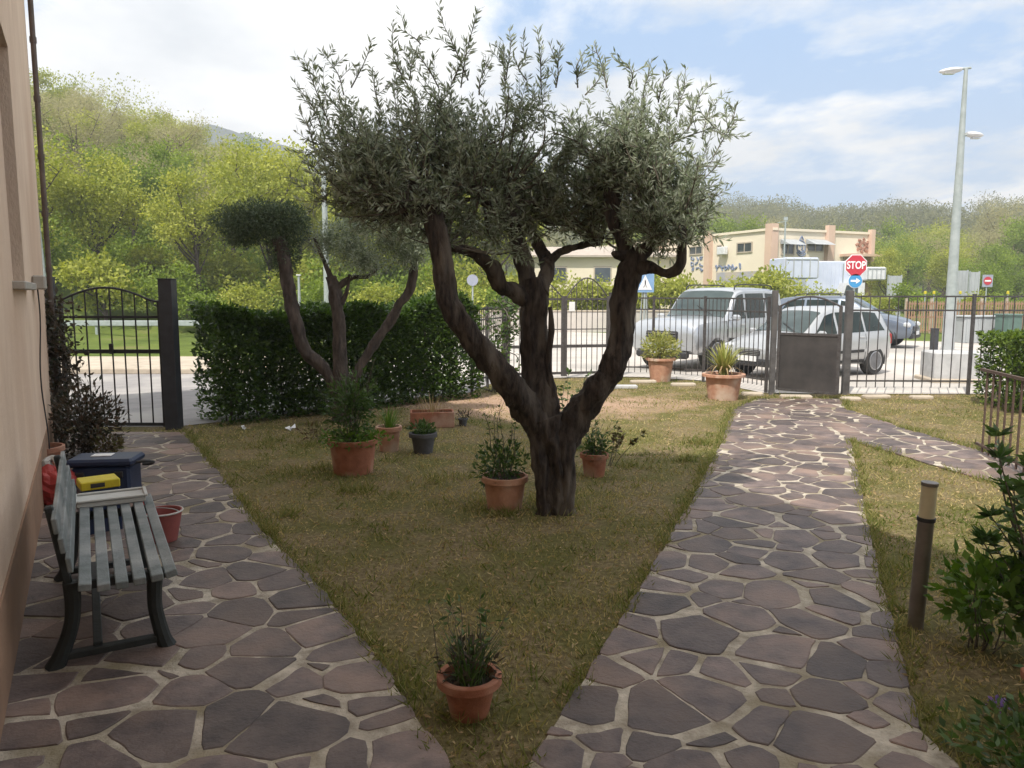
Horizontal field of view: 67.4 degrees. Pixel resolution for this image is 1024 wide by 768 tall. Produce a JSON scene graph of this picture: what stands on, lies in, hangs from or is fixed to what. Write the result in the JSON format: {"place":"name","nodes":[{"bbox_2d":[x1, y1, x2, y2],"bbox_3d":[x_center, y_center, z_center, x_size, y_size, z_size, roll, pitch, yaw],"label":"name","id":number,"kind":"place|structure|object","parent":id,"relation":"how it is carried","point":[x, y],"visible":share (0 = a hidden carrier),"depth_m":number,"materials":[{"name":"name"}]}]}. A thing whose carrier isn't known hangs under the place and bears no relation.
{"place":"outdoors","nodes":[
{"label":"outdoors","id":0,"kind":"place"},
{"bbox_2d":[106,125,337,177],"bbox_3d":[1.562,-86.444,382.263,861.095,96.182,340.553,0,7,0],"label":"mountain","id":1,"kind":"structure","parent":0,"point":[223,132],"depth_m":406.62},
{"bbox_2d":[60,356,389,373],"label":"pavement","id":2,"kind":"structure","parent":0,"point":[187,365],"depth_m":17.29,"materials":[{"name":"concrete"}]},
{"bbox_2d":[62,374,490,425],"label":"road","id":3,"kind":"structure","parent":0,"point":[190,410],"depth_m":12.90,"materials":[{"name":"asphalt"}]},
{"bbox_2d":[24,0,1023,221],"label":"sky","id":4,"kind":"structure","parent":0,"point":[842,101],"materials":[{"name":"blue"}]},
{"bbox_2d":[42,173,1023,767],"bbox_3d":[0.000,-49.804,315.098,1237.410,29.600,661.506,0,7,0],"label":"ground","id":5,"kind":"structure","parent":0,"point":[316,529],"depth_m":5.54,"materials":[{"name":"plant"}]},
{"bbox_2d":[0,0,60,741],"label":"house","id":6,"kind":"structure","parent":5,"relation":"on","point":[26,436],"depth_m":5.63,"materials":[{"name":"paint"}]},
{"bbox_2d":[34,122,86,249],"bbox_3d":[-21.222,-6.905,31.498,5.199,8.796,6.299,4,8,29],"label":"hillside tree","id":7,"kind":"object","parent":5,"relation":"on","point":[52,163],"visible":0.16,"depth_m":32.32,"materials":[{"name":"green plant"}]},
{"bbox_2d":[29,67,92,136],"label":"hillside tree","id":8,"kind":"object","parent":5,"relation":"on","point":[41,74],"visible":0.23,"depth_m":67.73,"materials":[{"name":"green plant"}]},
{"bbox_2d":[31,90,118,175],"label":"budding tree","id":9,"kind":"object","parent":5,"relation":"on","point":[65,129],"visible":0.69,"depth_m":48.47,"materials":[{"name":"green plant"}]},
{"bbox_2d":[34,86,123,167],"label":"budding tree","id":10,"kind":"object","parent":5,"relation":"on","point":[90,102],"visible":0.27,"depth_m":56.10,"materials":[{"name":"green plant"}]},
{"bbox_2d":[48,375,131,459],"bbox_3d":[-4.428,0.425,7.981,0.878,1.013,0.790,0,7,0],"label":"leafy shrub","id":11,"kind":"object","parent":5,"relation":"on","point":[84,442],"visible":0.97,"depth_m":7.93,"materials":[{"name":"green plant"}]},
{"bbox_2d":[38,146,155,263],"bbox_3d":[-19.363,-7.258,35.078,5.783,7.233,4.948,-1,7,-11],"label":"hillside tree","id":12,"kind":"object","parent":5,"relation":"on","point":[68,199],"visible":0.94,"depth_m":34.44,"materials":[{"name":"green plant"}]},
{"bbox_2d":[60,85,137,160],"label":"budding tree","id":13,"kind":"object","parent":5,"relation":"on","point":[116,110],"visible":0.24,"depth_m":65.00,"materials":[{"name":"green plant"}]},
{"bbox_2d":[52,244,155,319],"bbox_3d":[-17.055,-3.728,32.147,3.462,4.128,3.581,0,7,1],"label":"roadside bush","id":14,"kind":"object","parent":5,"relation":"on","point":[91,273],"visible":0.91,"depth_m":31.61,"materials":[{"name":"green plant"}]},
{"bbox_2d":[43,126,196,245],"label":"hillside tree","id":15,"kind":"object","parent":5,"relation":"on","point":[145,176],"visible":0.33,"depth_m":40.75,"materials":[{"name":"green plant"}]},
{"bbox_2d":[120,239,189,280],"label":"roadside bush","id":16,"kind":"object","parent":5,"relation":"on","point":[141,254],"visible":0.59,"depth_m":36.59,"materials":[{"name":"green plant"}]},
{"bbox_2d":[119,109,191,172],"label":"hillside tree","id":17,"kind":"object","parent":5,"relation":"on","point":[137,127],"visible":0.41,"depth_m":59.24,"materials":[{"name":"green plant"}]},
{"bbox_2d":[118,260,202,307],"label":"roadside bush","id":18,"kind":"object","parent":5,"relation":"on","point":[149,287],"visible":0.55,"depth_m":33.34,"materials":[{"name":"green plant"}]},
{"bbox_2d":[123,102,215,174],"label":"budding tree","id":19,"kind":"object","parent":5,"relation":"on","point":[173,136],"visible":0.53,"depth_m":55.48,"materials":[{"name":"green plant"}]},
{"bbox_2d":[156,278,183,429],"bbox_3d":[-4.284,-0.221,9.660,0.185,2.192,0.185,0,7,0],"label":"gate post","id":20,"kind":"object","parent":5,"relation":"on","point":[170,346],"visible":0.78,"depth_m":9.58,"materials":[{"name":"metal"}]},
{"bbox_2d":[57,286,164,426],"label":"arched gate","id":21,"kind":"structure","parent":20,"relation":"attached to","point":[111,350],"depth_m":9.62,"materials":[{"name":"metal"}]},
{"bbox_2d":[154,280,227,330],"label":"roadside bush","id":22,"kind":"object","parent":5,"relation":"on","point":[182,307],"visible":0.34,"depth_m":31.94,"materials":[{"name":"green plant"}]},
{"bbox_2d":[133,161,260,290],"bbox_3d":[-14.462,-6.498,35.860,5.474,7.239,4.684,-2,7,-17],"label":"hillside tree","id":23,"kind":"object","parent":5,"relation":"on","point":[195,223],"visible":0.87,"depth_m":34.94,"materials":[{"name":"green plant"}]},
{"bbox_2d":[64,320,356,334],"bbox_3d":[-17.000,-2.153,30.484,26.000,0.735,0.105,0,7,0],"label":"guard rail","id":24,"kind":"object","parent":5,"relation":"on","point":[127,322],"visible":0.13,"depth_m":30.41,"materials":[{"name":"metal"}]},
{"bbox_2d":[187,246,263,300],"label":"roadside bush","id":25,"kind":"object","parent":5,"relation":"on","point":[225,261],"visible":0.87,"depth_m":37.03,"materials":[{"name":"green plant"}]},
{"bbox_2d":[30,71,427,251],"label":"hilltop wood","id":26,"kind":"object","parent":5,"relation":"on","point":[119,109],"visible":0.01,"depth_m":75.40,"materials":[{"name":"green plant"}]},
{"bbox_2d":[215,277,273,312],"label":"roadside bush","id":27,"kind":"object","parent":5,"relation":"on","point":[235,294],"visible":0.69,"depth_m":33.68,"materials":[{"name":"green plant"}]},
{"bbox_2d":[201,134,318,306],"bbox_3d":[-12.284,-7.738,38.679,6.153,9.041,6.323,-5,8,-38],"label":"hillside tree","id":28,"kind":"object","parent":5,"relation":"on","point":[284,188],"visible":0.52,"depth_m":37.41,"materials":[{"name":"green plant"}]},
{"bbox_2d":[39,145,485,314],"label":"undergrowth","id":29,"kind":"object","parent":5,"relation":"on","point":[125,243],"visible":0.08,"depth_m":39.79,"materials":[{"name":"green plant"}]},
{"bbox_2d":[258,254,322,308],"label":"roadside bush","id":30,"kind":"object","parent":5,"relation":"on","point":[303,267],"visible":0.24,"depth_m":35.97,"materials":[{"name":"green plant"}]},
{"bbox_2d":[283,180,348,257],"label":"hillside tree","id":31,"kind":"object","parent":5,"relation":"on","point":[313,220],"visible":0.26,"depth_m":42.54,"materials":[{"name":"green plant"}]},
{"bbox_2d":[206,195,430,423],"bbox_3d":[-2.427,-0.941,10.114,3.107,3.029,0.903,0,7,0],"label":"pruned olive","id":32,"kind":"object","parent":5,"relation":"on","point":[267,220],"visible":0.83,"depth_m":9.97,"materials":[{"name":"green plant"}]},
{"bbox_2d":[187,288,484,426],"bbox_3d":[-2.402,-0.508,11.464,4.511,1.862,1.040,-6,9,-40],"label":"garden hedge","id":33,"kind":"object","parent":5,"relation":"on","point":[268,335],"visible":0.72,"depth_m":10.79,"materials":[{"name":"green plant"}]},
{"bbox_2d":[294,254,393,301],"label":"roadside bush","id":34,"kind":"object","parent":5,"relation":"on","point":[355,285],"visible":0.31,"depth_m":35.45,"materials":[{"name":"green plant"}]},
{"bbox_2d":[327,434,377,476],"bbox_3d":[-1.524,0.683,7.367,0.474,0.330,0.474,-3,7,-24],"label":"flower pot","id":35,"kind":"object","parent":5,"relation":"on","point":[359,460],"visible":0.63,"depth_m":7.20,"materials":[{"name":"ceramic"}]},
{"bbox_2d":[317,359,393,451],"bbox_3d":[-1.500,0.197,7.307,0.728,0.914,0.660,0,7,0],"label":"potted shrub","id":36,"kind":"object","parent":35,"relation":"in","point":[351,409],"visible":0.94,"depth_m":7.28,"materials":[{"name":"green plant"}]},
{"bbox_2d":[347,279,401,306],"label":"roadside bush","id":37,"kind":"object","parent":5,"relation":"on","point":[377,294],"visible":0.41,"depth_m":33.70,"materials":[{"name":"green plant"}]},
{"bbox_2d":[361,263,433,298],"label":"roadside bush","id":38,"kind":"object","parent":5,"relation":"on","point":[423,274],"visible":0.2,"depth_m":34.76,"materials":[{"name":"green plant"}]},
{"bbox_2d":[410,409,454,427],"bbox_3d":[-1.035,0.446,9.944,0.561,0.200,0.295,-1,7,-8],"label":"planter box","id":39,"kind":"object","parent":5,"relation":"on","point":[441,419],"visible":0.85,"depth_m":9.81,"materials":[{"name":"ceramic"}]},
{"bbox_2d":[437,659,501,723],"bbox_3d":[-0.173,1.260,3.127,0.264,0.170,0.264,2,7,13],"label":"flower pot","id":40,"kind":"object","parent":5,"relation":"on","point":[475,700],"visible":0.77,"depth_m":3.05,"materials":[{"name":"ceramic"}]},
{"bbox_2d":[425,590,523,686],"bbox_3d":[-0.175,1.042,3.101,0.380,0.435,0.428,2,7,15],"label":"potted plant","id":41,"kind":"object","parent":40,"relation":"in","point":[467,670],"visible":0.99,"depth_m":3.10,"materials":[{"name":"green plant"}]},
{"bbox_2d":[458,291,520,391],"bbox_3d":[-0.418,-0.745,13.352,1.718,1.795,0.864,2,7,17],"label":"climbing plant","id":42,"kind":"object","parent":5,"relation":"on","point":[504,304],"visible":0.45,"depth_m":13.28,"materials":[{"name":"green plant"}]},
{"bbox_2d":[481,470,527,512],"bbox_3d":[-0.058,0.858,6.127,0.374,0.270,0.374,1,7,7],"label":"flower pot","id":43,"kind":"object","parent":5,"relation":"on","point":[507,493],"visible":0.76,"depth_m":6.00,"materials":[{"name":"ceramic"}]},
{"bbox_2d":[471,400,530,487],"bbox_3d":[-0.095,0.500,6.067,0.490,0.754,0.470,0,7,0],"label":"potted plant","id":44,"kind":"object","parent":43,"relation":"in","point":[500,456],"visible":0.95,"depth_m":6.08,"materials":[{"name":"green plant"}]},
{"bbox_2d":[502,296,506,359],"bbox_3d":[-0.150,-0.785,15.162,0.123,2.032,0.123,0,7,0],"label":"gate post","id":45,"kind":"object","parent":5,"relation":"on","point":[504,320],"visible":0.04,"depth_m":15.07,"materials":[{"name":"grey metal"}]},
{"bbox_2d":[507,284,564,375],"bbox_3d":[0.472,-1.127,15.241,1.181,1.973,0.072,-1,7,-12],"label":"iron gate leaf","id":46,"kind":"object","parent":45,"relation":"attached to","point":[561,346],"visible":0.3,"depth_m":15.30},
{"bbox_2d":[0,399,1013,767],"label":"path mortar","id":47,"kind":"object","parent":5,"relation":"on","point":[936,757],"visible":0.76,"depth_m":3.46,"materials":[{"name":"concrete"}]},
{"bbox_2d":[0,398,1023,767],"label":"path stones","id":48,"kind":"object","parent":5,"relation":"on","point":[278,730],"visible":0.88,"depth_m":3.68,"materials":[{"name":"stone"}]},
{"bbox_2d":[42,455,76,504],"bbox_3d":[-3.716,0.783,6.236,0.357,0.407,0.314,0,7,0],"label":"plastic bag","id":49,"kind":"object","parent":48,"relation":"on","point":[49,474],"visible":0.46,"depth_m":6.13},
{"bbox_2d":[44,282,94,447],"bbox_3d":[-5.172,-0.214,8.582,0.878,1.850,1.003,0,7,0],"label":"climbing plant","id":50,"kind":"object","parent":48,"relation":"on","point":[54,349],"visible":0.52,"depth_m":8.65,"materials":[{"name":"green plant"}]},
{"bbox_2d":[76,473,122,534],"bbox_3d":[-2.962,0.868,5.518,0.250,0.392,0.203,-5,8,-37],"label":"card box","id":51,"kind":"object","parent":48,"relation":"on","point":[104,482],"visible":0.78,"depth_m":5.45,"materials":[{"name":"plastic"}]},
{"bbox_2d":[44,451,177,671],"bbox_3d":[-2.177,0.856,4.121,0.564,0.782,1.667,-4,8,-29],"label":"bench","id":52,"kind":"object","parent":48,"relation":"on","point":[69,527],"visible":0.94,"depth_m":3.67,"materials":[{"name":"grey wood"}]},
{"bbox_2d":[66,452,154,493],"bbox_3d":[-3.364,0.773,6.488,0.642,0.356,0.338,-1,7,-8],"label":"toolbox","id":53,"kind":"object","parent":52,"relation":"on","point":[125,467],"visible":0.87,"depth_m":6.36,"materials":[{"name":"blue plastic"}]},
{"bbox_2d":[76,486,147,508],"bbox_3d":[-2.464,0.699,4.718,0.400,0.050,0.220,-4,8,-29],"label":"storage tray","id":54,"kind":"object","parent":52,"relation":"on","point":[108,498],"visible":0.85,"depth_m":4.69,"materials":[{"name":"white plastic"}]},
{"bbox_2d":[146,505,183,543],"bbox_3d":[-2.396,0.955,5.270,0.273,0.238,0.273,0,7,0],"label":"bucket","id":55,"kind":"object","parent":48,"relation":"on","point":[169,517],"visible":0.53,"depth_m":5.23,"materials":[{"name":"red plastic"}]},
{"bbox_2d":[975,368,1023,472],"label":"railing","id":56,"kind":"object","parent":48,"relation":"on","point":[1007,376],"visible":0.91,"depth_m":7.64,"materials":[{"name":"metal"}]},
{"bbox_2d":[282,0,751,515],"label":"olive tree","id":57,"kind":"object","parent":5,"relation":"on","point":[378,179],"visible":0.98,"depth_m":5.64,"materials":[{"name":"green plant"}]},
{"bbox_2d":[429,310,669,331],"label":"wall","id":58,"kind":"structure","parent":5,"relation":"on","point":[586,317],"depth_m":34.07,"materials":[{"name":"concrete"}]},
{"bbox_2d":[516,268,589,309],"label":"roadside bush","id":59,"kind":"object","parent":5,"relation":"on","point":[562,291],"visible":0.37,"depth_m":35.98,"materials":[{"name":"green plant"}]},
{"bbox_2d":[564,273,612,309],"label":"roadside bush","id":60,"kind":"object","parent":5,"relation":"on","point":[585,306],"visible":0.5,"depth_m":36.27,"materials":[{"name":"green plant"}]},
{"bbox_2d":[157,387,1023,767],"bbox_3d":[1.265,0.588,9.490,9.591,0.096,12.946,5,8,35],"label":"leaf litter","id":61,"kind":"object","parent":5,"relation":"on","point":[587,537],"visible":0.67,"depth_m":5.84,"materials":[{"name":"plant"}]},
{"bbox_2d":[580,450,608,477],"bbox_3d":[0.774,0.754,7.226,0.270,0.220,0.270,-5,8,-36],"label":"flower pot","id":62,"kind":"object","parent":5,"relation":"on","point":[596,464],"visible":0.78,"depth_m":7.14,"materials":[{"name":"ceramic"}]},
{"bbox_2d":[575,418,617,461],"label":"potted plant","id":63,"kind":"object","parent":62,"relation":"in","point":[591,446],"visible":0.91,"depth_m":7.16,"materials":[{"name":"green plant"}]},
{"bbox_2d":[530,247,678,308],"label":"house","id":64,"kind":"structure","parent":5,"relation":"on","point":[587,262],"depth_m":60.33,"materials":[{"name":"paint"}]},
{"bbox_2d":[609,292,611,335],"bbox_3d":[2.020,-0.837,15.609,0.123,2.032,0.123,0,7,0],"label":"gate post","id":65,"kind":"object","parent":5,"relation":"on","point":[610,293],"visible":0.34,"depth_m":15.49,"materials":[{"name":"grey metal"}]},
{"bbox_2d":[564,277,609,375],"bbox_3d":[1.513,-1.149,15.431,0.957,1.973,0.130,-1,7,-12],"label":"iron gate leaf","id":66,"kind":"object","parent":65,"relation":"attached to","point":[571,310],"visible":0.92,"depth_m":15.44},
{"bbox_2d":[613,260,681,308],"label":"roadside bush","id":67,"kind":"object","parent":5,"relation":"on","point":[663,287],"visible":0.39,"depth_m":35.98,"materials":[{"name":"green plant"}]},
{"bbox_2d":[646,357,675,381],"bbox_3d":[2.910,-0.283,15.052,0.580,0.460,0.580,-5,8,-38],"label":"flower pot","id":68,"kind":"object","parent":5,"relation":"on","point":[660,369],"visible":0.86,"depth_m":14.87,"materials":[{"name":"ceramic"}]},
{"bbox_2d":[640,327,685,359],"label":"potted plant","id":69,"kind":"object","parent":68,"relation":"in","point":[660,349],"visible":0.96,"depth_m":14.91,"materials":[{"name":"green plant"}]},
{"bbox_2d":[627,296,771,392],"bbox_3d":[3.454,-0.689,14.639,0.779,1.962,3.477,-6,9,-44],"label":"iron railing","id":70,"kind":"object","parent":5,"relation":"on","point":[705,310],"visible":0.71,"depth_m":14.56,"materials":[{"name":"metal"}]},
{"bbox_2d":[702,371,745,400],"bbox_3d":[3.436,0.037,12.491,0.690,0.420,0.690,6,9,43],"label":"flower pot","id":71,"kind":"object","parent":5,"relation":"on","point":[722,387],"visible":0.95,"depth_m":12.28,"materials":[{"name":"ceramic"}]},
{"bbox_2d":[705,341,742,377],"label":"potted yucca","id":72,"kind":"object","parent":71,"relation":"in","point":[724,362],"visible":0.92,"depth_m":12.35,"materials":[{"name":"green plant"}]},
{"bbox_2d":[702,208,766,234],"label":"hillside tree","id":73,"kind":"object","parent":5,"relation":"on","point":[729,226],"visible":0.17,"depth_m":76.02,"materials":[{"name":"green plant"}]},
{"bbox_2d":[596,223,881,297],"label":"factory building","id":74,"kind":"structure","parent":5,"relation":"on","point":[746,252],"depth_m":53.82,"materials":[{"name":"paint"}]},
{"bbox_2d":[503,189,1023,290],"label":"wooded hillside","id":75,"kind":"structure","parent":5,"relation":"on","point":[917,215],"depth_m":185.48,"materials":[{"name":"green plant"}]},
{"bbox_2d":[768,290,778,394],"bbox_3d":[4.420,-0.546,13.005,0.085,2.060,0.085,0,7,0],"label":"gate post","id":76,"kind":"object","parent":5,"relation":"on","point":[773,342],"visible":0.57,"depth_m":12.96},
{"bbox_2d":[775,296,842,394],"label":"panel gate","id":77,"kind":"structure","parent":76,"relation":"attached to","point":[808,362],"depth_m":12.64,"materials":[{"name":"grey metal"}]},
{"bbox_2d":[743,259,817,298],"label":"roadside bush","id":78,"kind":"object","parent":5,"relation":"on","point":[773,280],"visible":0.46,"depth_m":36.74,"materials":[{"name":"green plant"}]},
{"bbox_2d":[749,257,818,278],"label":"box truck","id":79,"kind":"object","parent":5,"relation":"on","point":[805,267],"visible":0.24,"depth_m":43.45,"materials":[{"name":"grey metal"}]},
{"bbox_2d":[793,261,848,295],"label":"container","id":80,"kind":"object","parent":5,"relation":"on","point":[834,273],"visible":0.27,"depth_m":46.45,"materials":[{"name":"metal"}]},
{"bbox_2d":[841,290,854,394],"bbox_3d":[5.660,-0.543,12.975,0.105,2.060,0.105,0,7,0],"label":"gate post","id":81,"kind":"object","parent":5,"relation":"on","point":[847,341],"visible":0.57,"depth_m":12.91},
{"bbox_2d":[864,245,921,299],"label":"hillside tree","id":82,"kind":"object","parent":5,"relation":"on","point":[892,270],"visible":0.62,"depth_m":53.38,"materials":[{"name":"green plant"}]},
{"bbox_2d":[887,280,931,318],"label":"roadside bush","id":83,"kind":"object","parent":5,"relation":"on","point":[903,290],"visible":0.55,"depth_m":39.31,"materials":[{"name":"green plant"}]},
{"bbox_2d":[874,231,949,290],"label":"hillside tree","id":84,"kind":"object","parent":5,"relation":"on","point":[920,265],"visible":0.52,"depth_m":65.03,"materials":[{"name":"green plant"}]},
{"bbox_2d":[907,480,938,630],"bbox_3d":[2.079,0.884,3.892,0.086,0.799,0.086,2,8,0],"label":"bollard lamp","id":85,"kind":"object","parent":5,"relation":"on","point":[926,519],"visible":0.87,"depth_m":3.86,"materials":[{"name":"metal"}]},
{"bbox_2d":[900,217,967,294],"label":"hillside tree","id":86,"kind":"object","parent":5,"relation":"on","point":[936,231],"visible":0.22,"depth_m":84.01,"materials":[{"name":"green plant"}]},
{"bbox_2d":[850,294,1023,394],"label":"iron railing","id":87,"kind":"object","parent":5,"relation":"on","point":[973,310],"visible":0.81,"depth_m":12.95,"materials":[{"name":"metal"}]},
{"bbox_2d":[921,234,978,292],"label":"hillside tree","id":88,"kind":"object","parent":5,"relation":"on","point":[941,269],"visible":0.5,"depth_m":58.94,"materials":[{"name":"green plant"}]},
{"bbox_2d":[923,537,1023,653],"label":"herb clump","id":89,"kind":"object","parent":5,"relation":"on","point":[982,570],"visible":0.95,"depth_m":3.65,"materials":[{"name":"green plant"}]},
{"bbox_2d":[955,315,995,342],"bbox_3d":[16.407,-1.927,26.959,1.700,0.955,1.000,0,7,0],"label":"metal container","id":90,"kind":"object","parent":5,"relation":"on","point":[987,323],"visible":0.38,"depth_m":26.52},
{"bbox_2d":[936,691,1023,767],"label":"herb clump","id":91,"kind":"object","parent":5,"relation":"on","point":[1016,721],"visible":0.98,"depth_m":2.87,"materials":[{"name":"green plant"}]},
{"bbox_2d":[958,249,1019,301],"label":"hillside tree","id":92,"kind":"object","parent":5,"relation":"on","point":[1000,285],"visible":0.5,"depth_m":48.91,"materials":[{"name":"green plant"}]},
{"bbox_2d":[963,255,1023,299],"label":"hillside tree","id":93,"kind":"object","parent":5,"relation":"on","point":[1018,287],"visible":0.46,"depth_m":51.25,"materials":[{"name":"green plant"}]},
{"bbox_2d":[967,196,1023,299],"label":"budding tree","id":94,"kind":"object","parent":5,"relation":"on","point":[988,220],"visible":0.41,"depth_m":74.30,"materials":[{"name":"green plant"}]},
{"bbox_2d":[967,422,1023,621],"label":"laurel shrub","id":95,"kind":"object","parent":5,"relation":"on","point":[994,538],"visible":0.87,"depth_m":3.62,"materials":[{"name":"green plant"}]},
{"bbox_2d":[970,239,1023,297],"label":"hillside tree","id":96,"kind":"object","parent":5,"relation":"on","point":[991,251],"visible":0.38,"depth_m":64.67,"materials":[{"name":"green plant"}]},
{"bbox_2d":[972,328,1023,411],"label":"clipped hedge","id":97,"kind":"object","parent":5,"relation":"on","point":[1011,341],"visible":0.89,"depth_m":11.46,"materials":[{"name":"green plant"}]},
{"bbox_2d":[998,214,1023,273],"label":"hillside tree","id":98,"kind":"object","parent":5,"relation":"on","point":[1015,234],"visible":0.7,"depth_m":66.88,"materials":[{"name":"green plant"}]},
{"bbox_2d":[390,332,1023,393],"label":"parking pavement","id":99,"kind":"structure","parent":0,"point":[871,388],"depth_m":17.53,"materials":[{"name":"asphalt"}]},
{"bbox_2d":[633,284,780,369],"bbox_3d":[4.824,-1.434,18.482,2.184,1.925,4.507,6,9,44],"label":"off road car","id":100,"kind":"object","parent":99,"relation":"on","point":[723,291],"visible":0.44,"depth_m":17.50,"materials":[{"name":"silver metal"}]},
{"bbox_2d":[725,306,891,374],"bbox_3d":[6.255,-0.922,16.188,3.631,1.442,1.948,-4,8,-30],"label":"compact car","id":101,"kind":"object","parent":99,"relation":"on","point":[873,336],"visible":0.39,"depth_m":15.81,"materials":[{"name":"silver metal"}]},
{"bbox_2d":[780,293,920,345],"bbox_3d":[10.979,-2.151,25.500,4.522,1.717,2.173,5,8,38],"label":"estate car","id":102,"kind":"object","parent":99,"relation":"on","point":[892,328],"visible":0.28,"depth_m":24.71,"materials":[{"name":"blue paint"}]},
{"bbox_2d":[845,255,866,299],"bbox_3d":[10.182,-2.359,22.897,0.638,2.958,0.108,0,7,0],"label":"stop sign","id":103,"kind":"object","parent":99,"relation":"on","point":[855,267],"visible":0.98,"depth_m":22.73,"materials":[{"name":"metal"}]},
{"bbox_2d":[914,350,997,383],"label":"concrete block","id":104,"kind":"structure","parent":99,"relation":"on","point":[946,364],"depth_m":14.73,"materials":[{"name":"concrete"}]},
{"bbox_2d":[939,67,983,349],"bbox_3d":[11.295,-4.288,19.634,1.210,7.350,0.299,0,7,0],"label":"street lamp","id":105,"kind":"object","parent":99,"relation":"on","point":[952,274],"visible":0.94,"depth_m":19.58,"materials":[{"name":"metal"}]},
{"bbox_2d":[904,298,1023,333],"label":"fence","id":106,"kind":"object","parent":99,"relation":"on","point":[980,307],"visible":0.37,"depth_m":31.86,"materials":[{"name":"beige"}]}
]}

